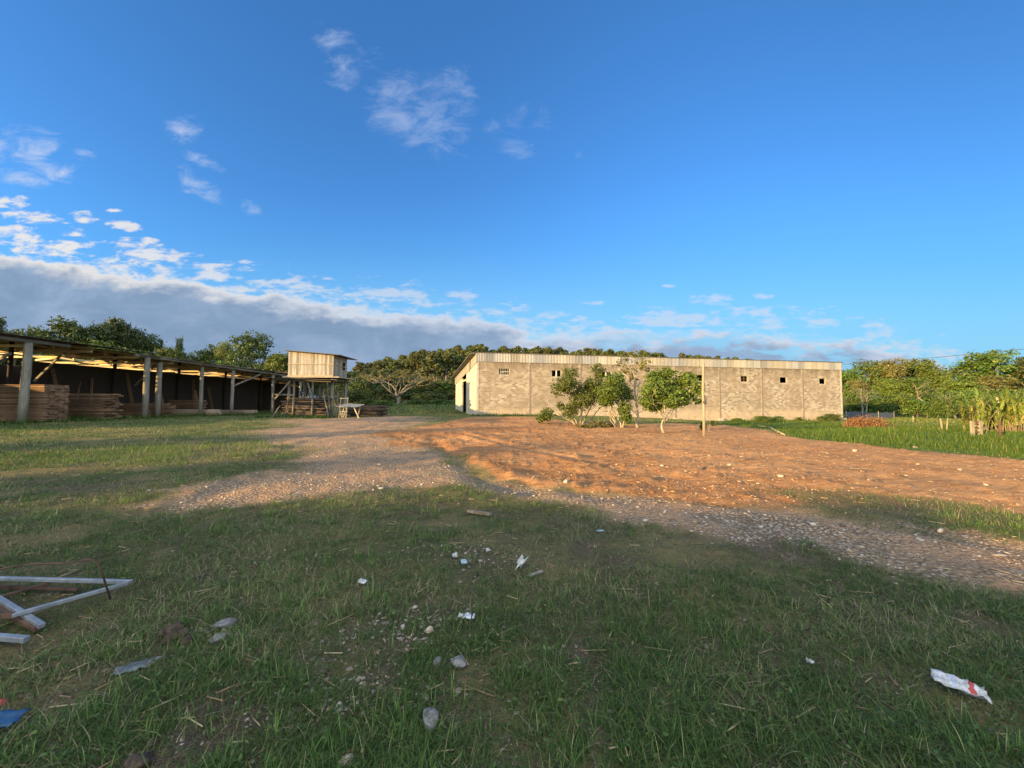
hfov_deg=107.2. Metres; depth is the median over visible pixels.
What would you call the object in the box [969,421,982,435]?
wooden stand
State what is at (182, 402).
sawn board
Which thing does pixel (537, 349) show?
pine tree
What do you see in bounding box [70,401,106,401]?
sawn board
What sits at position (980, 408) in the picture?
sugar cane
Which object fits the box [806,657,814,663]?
paper scrap
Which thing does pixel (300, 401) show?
bark slab
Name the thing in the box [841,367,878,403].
broadleaf tree
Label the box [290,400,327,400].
bark slab
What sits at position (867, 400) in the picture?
bare tree
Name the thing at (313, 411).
bark slab
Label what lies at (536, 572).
wood chip
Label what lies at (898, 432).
pasture grass
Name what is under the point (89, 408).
sawn board
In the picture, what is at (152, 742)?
stone
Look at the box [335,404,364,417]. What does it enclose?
work table
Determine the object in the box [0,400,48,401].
sawn board
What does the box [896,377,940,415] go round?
broadleaf tree
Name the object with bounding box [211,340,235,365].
broadleaf tree
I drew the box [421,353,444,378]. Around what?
tree
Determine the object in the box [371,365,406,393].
broadleaf tree
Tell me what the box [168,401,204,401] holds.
sawn board
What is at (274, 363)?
broadleaf tree
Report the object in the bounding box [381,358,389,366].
pine tree
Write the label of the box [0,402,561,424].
rank grass
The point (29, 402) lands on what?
sawn board
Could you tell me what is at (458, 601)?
straw
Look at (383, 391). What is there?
broadleaf tree
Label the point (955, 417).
bare tree
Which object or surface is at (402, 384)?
broadleaf tree
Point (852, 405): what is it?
shrub
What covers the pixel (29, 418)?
sawn board
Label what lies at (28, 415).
sawn board
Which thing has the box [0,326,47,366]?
broadleaf tree
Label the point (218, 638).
stone
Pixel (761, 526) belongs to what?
gravel
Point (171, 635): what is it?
earth clod
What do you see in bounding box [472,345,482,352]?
pine tree
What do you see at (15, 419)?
sawn board
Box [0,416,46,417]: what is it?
sawn board
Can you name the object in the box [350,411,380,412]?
bark slab
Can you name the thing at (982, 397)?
sugar cane
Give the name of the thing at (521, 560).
crumpled plastic
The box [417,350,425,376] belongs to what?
pine tree
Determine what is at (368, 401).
shrub
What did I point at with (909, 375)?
broadleaf tree
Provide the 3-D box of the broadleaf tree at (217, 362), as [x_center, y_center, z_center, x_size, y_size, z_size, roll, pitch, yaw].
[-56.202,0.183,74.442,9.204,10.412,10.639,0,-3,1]
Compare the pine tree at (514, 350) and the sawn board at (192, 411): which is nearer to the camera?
the sawn board at (192, 411)
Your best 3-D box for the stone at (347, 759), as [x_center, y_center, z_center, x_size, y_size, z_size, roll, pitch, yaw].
[-0.710,1.613,1.617,0.063,0.043,0.042,8,-4,-33]
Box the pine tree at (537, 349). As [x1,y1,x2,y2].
[530,345,541,353]
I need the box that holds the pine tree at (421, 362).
[413,358,430,377]
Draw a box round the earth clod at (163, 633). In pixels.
[158,627,166,638]
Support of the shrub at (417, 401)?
on the ground at (388, 452)
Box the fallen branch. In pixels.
[752,423,784,434]
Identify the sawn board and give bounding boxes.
[0,384,48,385]
[0,386,48,386]
[0,388,48,388]
[0,389,49,390]
[0,391,47,391]
[0,392,48,393]
[0,394,47,394]
[0,396,47,396]
[0,397,48,398]
[0,399,48,399]
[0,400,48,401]
[0,402,47,402]
[0,404,47,404]
[0,405,48,406]
[0,407,49,407]
[0,408,47,409]
[0,410,47,410]
[0,411,47,412]
[0,413,47,414]
[0,415,48,415]
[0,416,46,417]
[0,418,47,418]
[0,419,44,420]
[33,398,111,398]
[34,395,109,395]
[64,394,105,394]
[64,397,112,397]
[68,404,105,404]
[68,405,107,406]
[68,407,104,407]
[68,408,109,409]
[68,414,106,415]
[69,402,111,403]
[69,410,111,410]
[69,411,107,412]
[69,413,106,413]
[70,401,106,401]
[73,400,111,400]
[83,409,140,409]
[86,412,140,412]
[121,403,170,403]
[123,404,166,404]
[164,410,215,410]
[167,402,198,402]
[167,408,203,408]
[168,400,198,400]
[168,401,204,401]
[168,407,197,407]
[170,404,205,404]
[170,411,215,411]
[172,412,216,412]
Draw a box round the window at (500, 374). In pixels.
[498,368,509,375]
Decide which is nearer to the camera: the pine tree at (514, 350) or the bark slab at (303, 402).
the bark slab at (303, 402)
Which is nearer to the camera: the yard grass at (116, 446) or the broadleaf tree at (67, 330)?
the yard grass at (116, 446)
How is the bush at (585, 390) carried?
on the ground at (388, 452)
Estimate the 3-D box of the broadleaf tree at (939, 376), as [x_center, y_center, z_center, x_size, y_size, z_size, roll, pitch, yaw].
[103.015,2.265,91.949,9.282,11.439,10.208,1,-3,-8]
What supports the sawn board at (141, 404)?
on the sawn board
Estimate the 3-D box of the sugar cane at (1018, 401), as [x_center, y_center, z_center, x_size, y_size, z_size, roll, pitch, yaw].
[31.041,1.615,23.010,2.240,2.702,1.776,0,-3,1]
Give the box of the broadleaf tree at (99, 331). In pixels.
[74,322,128,351]
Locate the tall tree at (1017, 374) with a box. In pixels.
[1010,356,1023,392]
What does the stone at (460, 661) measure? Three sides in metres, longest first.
0.102 x 0.086 x 0.060 m
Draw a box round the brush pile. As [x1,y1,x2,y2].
[842,414,899,427]
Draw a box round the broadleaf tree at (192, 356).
[187,352,205,361]
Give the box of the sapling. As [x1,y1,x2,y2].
[614,347,651,426]
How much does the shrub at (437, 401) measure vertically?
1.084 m
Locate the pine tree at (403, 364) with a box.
[396,360,410,401]
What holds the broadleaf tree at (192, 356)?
on the ground at (388, 452)
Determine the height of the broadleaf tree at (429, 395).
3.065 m
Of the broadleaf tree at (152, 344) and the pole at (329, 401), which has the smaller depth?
the pole at (329, 401)
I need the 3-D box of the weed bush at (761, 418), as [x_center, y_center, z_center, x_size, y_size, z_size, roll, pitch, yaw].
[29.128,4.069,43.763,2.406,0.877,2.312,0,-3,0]
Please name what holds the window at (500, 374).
in the warehouse
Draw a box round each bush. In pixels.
[535,402,554,422]
[550,363,606,424]
[576,413,613,428]
[592,371,635,427]
[699,417,718,430]
[729,418,744,421]
[751,415,771,421]
[770,416,787,420]
[793,417,805,420]
[816,416,831,421]
[823,413,843,420]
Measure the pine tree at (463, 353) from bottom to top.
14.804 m
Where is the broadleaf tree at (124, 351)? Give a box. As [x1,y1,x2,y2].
[89,344,170,372]
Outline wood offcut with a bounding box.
[467,509,491,515]
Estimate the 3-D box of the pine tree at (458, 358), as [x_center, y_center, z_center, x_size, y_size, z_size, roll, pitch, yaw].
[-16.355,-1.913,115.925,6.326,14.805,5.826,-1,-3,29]
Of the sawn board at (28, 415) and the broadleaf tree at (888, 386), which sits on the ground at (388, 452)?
the broadleaf tree at (888, 386)
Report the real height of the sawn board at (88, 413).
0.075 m
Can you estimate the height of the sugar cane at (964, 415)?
2.205 m
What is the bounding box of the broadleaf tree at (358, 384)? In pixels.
[341,374,381,404]
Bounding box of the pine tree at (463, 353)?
[461,349,468,357]
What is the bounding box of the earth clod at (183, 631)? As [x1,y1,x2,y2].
[178,627,189,638]
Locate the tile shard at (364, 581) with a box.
[358,578,366,583]
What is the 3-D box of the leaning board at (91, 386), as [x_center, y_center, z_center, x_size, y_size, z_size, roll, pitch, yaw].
[-37.659,1.233,33.781,0.260,3.600,0.042,-9,-10,10]
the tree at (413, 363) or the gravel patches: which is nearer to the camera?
the gravel patches
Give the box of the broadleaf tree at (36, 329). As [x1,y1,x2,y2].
[18,324,59,364]
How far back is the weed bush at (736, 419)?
43.73 m
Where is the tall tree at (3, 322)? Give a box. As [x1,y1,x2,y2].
[0,315,7,364]
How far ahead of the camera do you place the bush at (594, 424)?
22.77 m
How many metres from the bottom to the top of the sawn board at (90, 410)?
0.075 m
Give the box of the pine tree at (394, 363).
[385,360,400,375]
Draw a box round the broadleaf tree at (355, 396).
[334,388,379,404]
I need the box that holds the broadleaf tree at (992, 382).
[970,374,1021,395]
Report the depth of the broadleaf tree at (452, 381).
92.47 m
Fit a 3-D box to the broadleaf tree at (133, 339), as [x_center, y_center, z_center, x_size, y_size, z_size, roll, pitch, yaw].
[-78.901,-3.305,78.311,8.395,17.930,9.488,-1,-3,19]
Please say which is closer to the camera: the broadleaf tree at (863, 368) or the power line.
the power line
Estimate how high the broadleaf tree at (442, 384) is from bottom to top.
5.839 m
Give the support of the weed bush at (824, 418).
on the ground at (388, 452)
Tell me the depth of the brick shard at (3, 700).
1.94 m
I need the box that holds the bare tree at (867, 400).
[859,389,881,412]
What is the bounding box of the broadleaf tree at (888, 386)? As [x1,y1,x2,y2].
[868,378,923,404]
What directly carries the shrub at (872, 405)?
on the ground at (388, 452)
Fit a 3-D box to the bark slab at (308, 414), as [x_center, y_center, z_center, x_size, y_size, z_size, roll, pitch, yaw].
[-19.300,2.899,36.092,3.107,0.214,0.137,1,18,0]
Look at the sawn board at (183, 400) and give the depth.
41.97 m
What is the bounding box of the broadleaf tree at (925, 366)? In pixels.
[898,356,955,414]
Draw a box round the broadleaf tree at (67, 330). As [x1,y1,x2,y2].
[27,315,98,358]
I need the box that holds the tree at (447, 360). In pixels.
[434,353,457,401]
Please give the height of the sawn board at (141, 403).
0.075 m
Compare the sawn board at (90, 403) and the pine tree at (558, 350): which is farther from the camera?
the pine tree at (558, 350)
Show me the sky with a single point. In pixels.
(365, 181)
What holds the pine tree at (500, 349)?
on the ground at (388, 452)
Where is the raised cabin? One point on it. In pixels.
(332, 368)
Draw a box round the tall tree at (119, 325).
[102,316,130,351]
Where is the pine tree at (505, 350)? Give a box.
[502,348,511,352]
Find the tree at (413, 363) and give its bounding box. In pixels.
[404,353,427,375]
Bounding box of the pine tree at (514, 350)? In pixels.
[511,347,518,352]
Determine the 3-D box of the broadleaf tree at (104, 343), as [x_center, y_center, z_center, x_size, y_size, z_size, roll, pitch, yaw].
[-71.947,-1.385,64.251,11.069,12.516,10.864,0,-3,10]
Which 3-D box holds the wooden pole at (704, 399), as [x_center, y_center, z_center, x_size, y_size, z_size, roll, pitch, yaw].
[9.033,0.797,17.747,0.152,3.671,0.213,1,-3,-21]
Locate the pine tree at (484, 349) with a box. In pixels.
[482,346,488,351]
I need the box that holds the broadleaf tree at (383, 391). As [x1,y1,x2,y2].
[370,383,403,402]
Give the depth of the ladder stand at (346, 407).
35.45 m
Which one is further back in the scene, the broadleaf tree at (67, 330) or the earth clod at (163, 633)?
the broadleaf tree at (67, 330)
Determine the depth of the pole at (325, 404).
35.49 m
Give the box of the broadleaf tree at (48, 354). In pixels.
[17,352,87,366]
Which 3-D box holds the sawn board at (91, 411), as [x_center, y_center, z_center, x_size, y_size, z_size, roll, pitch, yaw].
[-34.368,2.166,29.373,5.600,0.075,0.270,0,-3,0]
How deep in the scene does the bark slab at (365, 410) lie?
38.20 m
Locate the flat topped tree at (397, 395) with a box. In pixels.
[350,369,451,403]
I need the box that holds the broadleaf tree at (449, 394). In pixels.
[435,390,455,402]
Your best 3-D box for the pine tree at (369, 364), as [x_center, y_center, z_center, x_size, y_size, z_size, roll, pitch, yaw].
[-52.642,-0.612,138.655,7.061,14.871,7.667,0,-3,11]
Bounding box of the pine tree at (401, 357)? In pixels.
[395,354,406,363]
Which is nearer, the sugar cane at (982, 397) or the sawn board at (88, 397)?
the sugar cane at (982, 397)
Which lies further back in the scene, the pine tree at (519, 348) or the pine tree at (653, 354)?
the pine tree at (519, 348)
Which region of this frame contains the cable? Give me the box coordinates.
[0,559,111,599]
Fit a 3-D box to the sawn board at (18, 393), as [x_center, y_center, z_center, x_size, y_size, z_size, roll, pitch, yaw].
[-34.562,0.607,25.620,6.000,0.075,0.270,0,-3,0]
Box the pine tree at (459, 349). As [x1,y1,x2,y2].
[455,347,461,354]
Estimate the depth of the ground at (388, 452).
4.18 m
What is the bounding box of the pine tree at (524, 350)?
[521,347,528,352]
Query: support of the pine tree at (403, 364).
on the ground at (388, 452)
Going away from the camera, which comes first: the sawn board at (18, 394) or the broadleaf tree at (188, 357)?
the sawn board at (18, 394)
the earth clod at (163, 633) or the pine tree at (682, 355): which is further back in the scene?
the pine tree at (682, 355)
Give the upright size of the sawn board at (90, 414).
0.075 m
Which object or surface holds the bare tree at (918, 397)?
on the ground at (388, 452)
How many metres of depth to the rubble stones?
6.05 m
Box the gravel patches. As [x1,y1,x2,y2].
[179,535,555,749]
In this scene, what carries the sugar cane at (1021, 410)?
on the ground at (388, 452)
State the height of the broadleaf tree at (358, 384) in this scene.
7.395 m
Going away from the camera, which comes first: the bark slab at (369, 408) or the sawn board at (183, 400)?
the bark slab at (369, 408)
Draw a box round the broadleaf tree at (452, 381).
[443,376,455,400]
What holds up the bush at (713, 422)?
on the ground at (388, 452)
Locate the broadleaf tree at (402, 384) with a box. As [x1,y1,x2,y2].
[390,375,425,402]
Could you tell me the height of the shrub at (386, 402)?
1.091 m
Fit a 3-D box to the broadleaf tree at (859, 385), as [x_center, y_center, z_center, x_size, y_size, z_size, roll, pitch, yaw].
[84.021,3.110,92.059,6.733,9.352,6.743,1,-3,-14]
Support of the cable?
on the ground at (388, 452)
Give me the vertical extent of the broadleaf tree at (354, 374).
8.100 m
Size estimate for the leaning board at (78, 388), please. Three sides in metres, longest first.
3.200 x 0.260 x 0.040 m
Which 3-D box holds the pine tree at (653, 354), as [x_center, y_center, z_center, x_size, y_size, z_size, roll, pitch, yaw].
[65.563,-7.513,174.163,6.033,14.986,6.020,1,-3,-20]
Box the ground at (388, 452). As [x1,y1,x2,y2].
[0,376,1023,767]
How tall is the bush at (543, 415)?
1.756 m
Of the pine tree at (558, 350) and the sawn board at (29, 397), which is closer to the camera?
the sawn board at (29, 397)
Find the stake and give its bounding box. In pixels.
[998,421,1001,436]
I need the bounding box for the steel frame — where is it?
[0,576,132,642]
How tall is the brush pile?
1.766 m
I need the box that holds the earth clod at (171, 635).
[161,631,178,643]
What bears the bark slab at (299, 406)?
on the bark slab
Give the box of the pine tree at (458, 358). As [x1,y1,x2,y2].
[449,354,463,369]
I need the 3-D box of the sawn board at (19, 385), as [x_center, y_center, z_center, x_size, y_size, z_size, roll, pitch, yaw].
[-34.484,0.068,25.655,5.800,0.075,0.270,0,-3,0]
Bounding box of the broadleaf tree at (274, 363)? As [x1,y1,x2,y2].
[262,351,288,371]
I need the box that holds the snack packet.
[929,668,991,704]
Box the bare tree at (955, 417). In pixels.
[930,389,960,418]
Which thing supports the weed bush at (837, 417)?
on the ground at (388, 452)
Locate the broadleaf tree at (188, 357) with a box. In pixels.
[183,352,195,372]
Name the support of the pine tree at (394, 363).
on the ground at (388, 452)
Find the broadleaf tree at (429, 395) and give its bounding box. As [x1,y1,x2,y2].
[411,391,451,403]
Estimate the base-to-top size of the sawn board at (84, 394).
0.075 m
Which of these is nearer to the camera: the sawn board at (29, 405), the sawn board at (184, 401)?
the sawn board at (29, 405)
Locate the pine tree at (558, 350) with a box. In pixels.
[553,347,564,353]
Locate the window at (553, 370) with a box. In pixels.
[552,370,561,377]
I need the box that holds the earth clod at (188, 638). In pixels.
[181,633,194,645]
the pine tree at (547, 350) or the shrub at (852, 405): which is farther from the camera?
the pine tree at (547, 350)
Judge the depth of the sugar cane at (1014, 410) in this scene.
22.29 m
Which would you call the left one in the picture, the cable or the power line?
the cable
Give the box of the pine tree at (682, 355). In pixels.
[678,352,686,357]
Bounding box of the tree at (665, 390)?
[635,365,708,432]
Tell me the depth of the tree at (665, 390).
19.02 m
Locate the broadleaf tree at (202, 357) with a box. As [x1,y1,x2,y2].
[189,344,221,372]
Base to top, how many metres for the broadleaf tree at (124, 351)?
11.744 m
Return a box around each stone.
[123,751,154,767]
[146,737,158,749]
[210,632,225,643]
[213,617,236,629]
[338,753,353,765]
[423,707,438,730]
[433,656,441,665]
[450,655,466,668]
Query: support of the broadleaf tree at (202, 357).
on the ground at (388, 452)
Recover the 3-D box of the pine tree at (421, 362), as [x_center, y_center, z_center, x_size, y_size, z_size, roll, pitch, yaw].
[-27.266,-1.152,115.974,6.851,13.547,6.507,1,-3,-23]
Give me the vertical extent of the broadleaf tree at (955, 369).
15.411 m
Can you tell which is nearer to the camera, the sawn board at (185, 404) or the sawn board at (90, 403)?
the sawn board at (90, 403)
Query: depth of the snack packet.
2.00 m
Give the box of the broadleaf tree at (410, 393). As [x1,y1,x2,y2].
[393,388,425,402]
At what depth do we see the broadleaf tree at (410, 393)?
83.08 m
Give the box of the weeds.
[0,464,1023,767]
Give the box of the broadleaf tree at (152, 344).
[132,333,167,372]
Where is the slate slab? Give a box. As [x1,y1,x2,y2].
[110,658,149,675]
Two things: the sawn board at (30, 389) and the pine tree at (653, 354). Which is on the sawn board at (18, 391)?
the sawn board at (30, 389)
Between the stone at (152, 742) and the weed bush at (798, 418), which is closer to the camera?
the stone at (152, 742)
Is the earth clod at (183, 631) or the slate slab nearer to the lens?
the slate slab
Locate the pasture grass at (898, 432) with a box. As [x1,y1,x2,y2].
[723,415,1023,458]
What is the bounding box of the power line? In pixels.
[842,349,1021,364]
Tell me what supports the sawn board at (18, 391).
on the sawn board at (18, 393)
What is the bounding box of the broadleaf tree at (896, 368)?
[863,358,913,392]
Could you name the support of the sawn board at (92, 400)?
on the sawn board at (88, 401)
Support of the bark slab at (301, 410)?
on the bark slab at (313, 411)
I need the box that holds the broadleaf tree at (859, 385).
[843,379,873,402]
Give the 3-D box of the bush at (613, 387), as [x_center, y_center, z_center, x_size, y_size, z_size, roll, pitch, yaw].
[6.144,0.996,23.148,3.229,3.485,2.456,3,-3,-39]
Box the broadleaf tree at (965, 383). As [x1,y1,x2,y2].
[932,378,990,394]
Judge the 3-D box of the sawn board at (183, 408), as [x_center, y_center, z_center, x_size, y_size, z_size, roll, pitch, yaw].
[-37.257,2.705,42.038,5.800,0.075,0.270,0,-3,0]
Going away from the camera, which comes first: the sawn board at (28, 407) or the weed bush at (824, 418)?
the sawn board at (28, 407)
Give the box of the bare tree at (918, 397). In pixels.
[913,378,945,417]
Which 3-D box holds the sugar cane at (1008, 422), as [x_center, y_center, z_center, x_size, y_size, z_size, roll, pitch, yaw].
[29.596,1.746,22.738,1.555,2.415,2.289,0,-3,0]
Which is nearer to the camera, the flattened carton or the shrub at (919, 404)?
the flattened carton
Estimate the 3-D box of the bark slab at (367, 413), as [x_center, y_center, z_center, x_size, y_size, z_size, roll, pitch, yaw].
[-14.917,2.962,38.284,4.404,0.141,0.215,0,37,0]
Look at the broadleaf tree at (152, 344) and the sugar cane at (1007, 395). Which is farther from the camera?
the broadleaf tree at (152, 344)
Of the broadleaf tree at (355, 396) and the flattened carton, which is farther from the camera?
the broadleaf tree at (355, 396)
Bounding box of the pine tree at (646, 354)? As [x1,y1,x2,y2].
[642,351,651,356]
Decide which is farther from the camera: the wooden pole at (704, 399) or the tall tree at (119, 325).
the tall tree at (119, 325)
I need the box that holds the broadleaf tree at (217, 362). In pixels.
[208,360,241,376]
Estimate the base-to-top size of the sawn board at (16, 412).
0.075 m
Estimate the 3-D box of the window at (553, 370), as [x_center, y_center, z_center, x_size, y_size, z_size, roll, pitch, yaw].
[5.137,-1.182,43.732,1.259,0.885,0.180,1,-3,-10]
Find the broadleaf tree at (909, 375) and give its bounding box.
[885,362,925,413]
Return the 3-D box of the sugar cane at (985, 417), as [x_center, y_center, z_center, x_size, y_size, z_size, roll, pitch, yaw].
[28.016,1.902,22.441,1.644,2.037,1.589,1,-3,-5]
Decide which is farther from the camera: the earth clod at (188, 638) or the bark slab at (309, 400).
the bark slab at (309, 400)
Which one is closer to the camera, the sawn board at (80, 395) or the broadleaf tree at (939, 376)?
the sawn board at (80, 395)
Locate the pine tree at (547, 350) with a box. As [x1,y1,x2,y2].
[541,347,553,353]
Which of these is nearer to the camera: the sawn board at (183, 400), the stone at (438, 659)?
the stone at (438, 659)
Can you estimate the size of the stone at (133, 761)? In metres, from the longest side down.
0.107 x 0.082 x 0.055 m
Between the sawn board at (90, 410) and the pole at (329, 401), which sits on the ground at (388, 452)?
the pole at (329, 401)
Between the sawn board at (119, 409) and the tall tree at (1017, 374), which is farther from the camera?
the tall tree at (1017, 374)
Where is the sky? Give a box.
[0,0,1023,399]
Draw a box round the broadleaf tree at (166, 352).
[146,345,187,372]
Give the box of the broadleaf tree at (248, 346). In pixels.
[218,330,277,372]
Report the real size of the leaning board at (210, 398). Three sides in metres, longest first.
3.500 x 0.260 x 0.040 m
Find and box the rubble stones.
[135,418,1022,556]
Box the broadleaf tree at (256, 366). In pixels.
[247,363,268,369]
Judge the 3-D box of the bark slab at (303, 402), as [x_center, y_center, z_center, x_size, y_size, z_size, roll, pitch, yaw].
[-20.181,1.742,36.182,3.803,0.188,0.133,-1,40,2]
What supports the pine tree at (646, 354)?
on the ground at (388, 452)
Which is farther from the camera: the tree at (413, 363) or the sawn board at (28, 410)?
the tree at (413, 363)
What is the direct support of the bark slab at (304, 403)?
on the bark slab
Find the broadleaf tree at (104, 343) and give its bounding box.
[56,340,120,364]
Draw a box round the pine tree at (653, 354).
[651,352,660,356]
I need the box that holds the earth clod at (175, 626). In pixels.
[165,622,182,635]
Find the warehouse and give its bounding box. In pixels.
[451,352,846,420]
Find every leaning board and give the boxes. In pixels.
[50,368,63,409]
[74,381,80,409]
[89,378,92,412]
[125,372,133,402]
[192,379,194,399]
[207,387,213,409]
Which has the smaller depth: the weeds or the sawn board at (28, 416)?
the weeds
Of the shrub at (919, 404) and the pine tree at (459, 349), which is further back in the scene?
the pine tree at (459, 349)
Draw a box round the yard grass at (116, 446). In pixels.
[0,413,1007,468]
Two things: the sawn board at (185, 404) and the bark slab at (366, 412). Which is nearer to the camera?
the bark slab at (366, 412)
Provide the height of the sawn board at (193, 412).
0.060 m
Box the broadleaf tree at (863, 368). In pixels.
[842,359,901,389]
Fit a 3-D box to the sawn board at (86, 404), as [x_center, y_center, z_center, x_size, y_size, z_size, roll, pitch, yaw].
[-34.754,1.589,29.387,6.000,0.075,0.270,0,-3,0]
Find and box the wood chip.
[528,570,542,576]
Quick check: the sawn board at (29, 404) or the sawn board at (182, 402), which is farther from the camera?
the sawn board at (182, 402)
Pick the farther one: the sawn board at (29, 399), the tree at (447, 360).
the tree at (447, 360)
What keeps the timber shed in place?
on the ground at (388, 452)
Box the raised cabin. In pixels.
[282,350,356,416]
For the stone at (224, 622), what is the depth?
2.56 m
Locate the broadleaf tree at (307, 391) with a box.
[302,383,330,397]
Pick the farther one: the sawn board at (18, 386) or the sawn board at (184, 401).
the sawn board at (184, 401)
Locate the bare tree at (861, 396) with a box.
[846,383,880,411]
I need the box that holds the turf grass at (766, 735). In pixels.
[0,449,1023,767]
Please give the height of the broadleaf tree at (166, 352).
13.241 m
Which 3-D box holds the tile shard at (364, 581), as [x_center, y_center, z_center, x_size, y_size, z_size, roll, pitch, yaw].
[-1.253,1.652,3.162,0.074,0.016,0.048,5,16,15]
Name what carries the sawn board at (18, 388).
on the sawn board at (30, 389)
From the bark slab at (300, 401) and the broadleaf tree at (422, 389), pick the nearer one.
the bark slab at (300, 401)
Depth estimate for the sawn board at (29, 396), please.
25.48 m
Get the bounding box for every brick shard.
[0,698,8,705]
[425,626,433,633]
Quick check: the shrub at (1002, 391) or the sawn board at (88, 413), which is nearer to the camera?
the sawn board at (88, 413)
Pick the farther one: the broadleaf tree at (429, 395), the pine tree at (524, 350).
the pine tree at (524, 350)
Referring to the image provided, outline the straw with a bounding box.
[0,437,1023,767]
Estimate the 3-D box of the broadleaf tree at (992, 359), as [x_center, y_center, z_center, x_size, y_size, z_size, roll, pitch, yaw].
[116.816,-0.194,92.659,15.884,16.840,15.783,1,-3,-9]
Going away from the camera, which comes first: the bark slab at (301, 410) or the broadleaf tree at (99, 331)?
the bark slab at (301, 410)
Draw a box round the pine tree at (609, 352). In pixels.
[605,349,616,355]
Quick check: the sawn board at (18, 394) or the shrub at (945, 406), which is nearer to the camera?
the sawn board at (18, 394)
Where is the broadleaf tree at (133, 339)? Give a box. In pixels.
[107,326,151,368]
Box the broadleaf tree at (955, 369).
[948,358,1000,386]
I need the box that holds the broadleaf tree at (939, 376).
[917,370,959,397]
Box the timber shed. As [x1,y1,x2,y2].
[0,332,302,421]
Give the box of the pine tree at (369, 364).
[365,362,372,370]
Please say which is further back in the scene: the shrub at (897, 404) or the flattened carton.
the shrub at (897, 404)
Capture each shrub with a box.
[353,398,380,404]
[372,400,393,404]
[401,399,433,403]
[429,399,453,403]
[843,387,880,412]
[843,396,873,414]
[853,394,896,415]
[873,392,922,416]
[900,398,938,417]
[912,392,961,417]
[928,396,966,417]
[930,388,979,417]
[960,388,1005,410]
[974,386,1023,399]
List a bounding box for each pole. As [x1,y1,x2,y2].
[323,391,328,417]
[327,383,330,417]
[702,362,706,435]
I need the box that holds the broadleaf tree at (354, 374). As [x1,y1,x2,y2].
[326,371,366,391]
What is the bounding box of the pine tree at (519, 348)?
[515,346,521,352]
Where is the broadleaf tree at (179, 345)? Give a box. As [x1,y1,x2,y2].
[172,335,187,372]
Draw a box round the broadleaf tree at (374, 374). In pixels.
[360,368,391,392]
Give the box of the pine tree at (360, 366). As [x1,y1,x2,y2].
[350,362,369,403]
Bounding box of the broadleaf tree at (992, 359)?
[942,349,1023,388]
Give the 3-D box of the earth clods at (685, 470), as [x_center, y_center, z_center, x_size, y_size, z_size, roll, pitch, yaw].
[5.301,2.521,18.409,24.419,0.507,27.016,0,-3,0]
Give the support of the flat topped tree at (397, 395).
on the ground at (388, 452)
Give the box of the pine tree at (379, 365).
[370,362,385,398]
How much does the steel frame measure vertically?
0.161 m
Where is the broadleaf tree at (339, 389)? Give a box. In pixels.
[322,385,351,404]
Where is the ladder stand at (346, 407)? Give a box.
[338,397,347,417]
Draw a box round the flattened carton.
[458,612,474,619]
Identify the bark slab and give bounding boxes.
[280,401,326,401]
[281,401,320,402]
[281,410,321,410]
[282,403,327,404]
[284,405,316,407]
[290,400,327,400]
[294,413,326,415]
[296,411,328,412]
[344,408,386,409]
[345,412,386,413]
[346,415,382,416]
[347,409,383,410]
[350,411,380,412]
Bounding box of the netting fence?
[845,411,894,418]
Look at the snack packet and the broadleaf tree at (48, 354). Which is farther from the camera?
the broadleaf tree at (48, 354)
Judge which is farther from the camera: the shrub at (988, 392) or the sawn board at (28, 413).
the shrub at (988, 392)
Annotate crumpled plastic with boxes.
[515,555,527,569]
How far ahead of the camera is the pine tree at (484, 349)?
178.59 m
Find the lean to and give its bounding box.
[265,377,343,415]
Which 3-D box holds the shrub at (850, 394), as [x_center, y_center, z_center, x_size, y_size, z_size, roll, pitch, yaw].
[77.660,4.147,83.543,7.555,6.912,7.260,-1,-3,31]
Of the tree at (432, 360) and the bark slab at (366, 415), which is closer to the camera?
the bark slab at (366, 415)
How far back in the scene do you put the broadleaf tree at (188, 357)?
84.62 m
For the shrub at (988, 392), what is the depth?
71.72 m
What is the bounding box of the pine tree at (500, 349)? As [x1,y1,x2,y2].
[498,345,506,352]
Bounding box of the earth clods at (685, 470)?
[383,420,1023,513]
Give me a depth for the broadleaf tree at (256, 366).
73.52 m
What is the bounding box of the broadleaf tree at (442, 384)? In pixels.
[429,380,455,403]
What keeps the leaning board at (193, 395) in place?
on the ground at (388, 452)
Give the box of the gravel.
[164,426,1023,584]
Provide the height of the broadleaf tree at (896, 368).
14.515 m
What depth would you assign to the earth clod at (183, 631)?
2.47 m
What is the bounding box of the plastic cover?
[0,708,29,727]
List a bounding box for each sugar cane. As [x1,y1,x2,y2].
[953,398,975,430]
[962,399,995,430]
[963,387,1012,430]
[966,391,995,429]
[974,409,993,430]
[975,386,1017,431]
[983,393,1018,431]
[998,394,1022,431]
[1002,389,1023,430]
[1006,393,1022,431]
[1006,394,1023,431]
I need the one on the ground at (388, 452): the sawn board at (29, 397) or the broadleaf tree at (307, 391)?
the broadleaf tree at (307, 391)
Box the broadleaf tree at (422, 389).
[407,379,442,394]
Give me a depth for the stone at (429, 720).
1.79 m

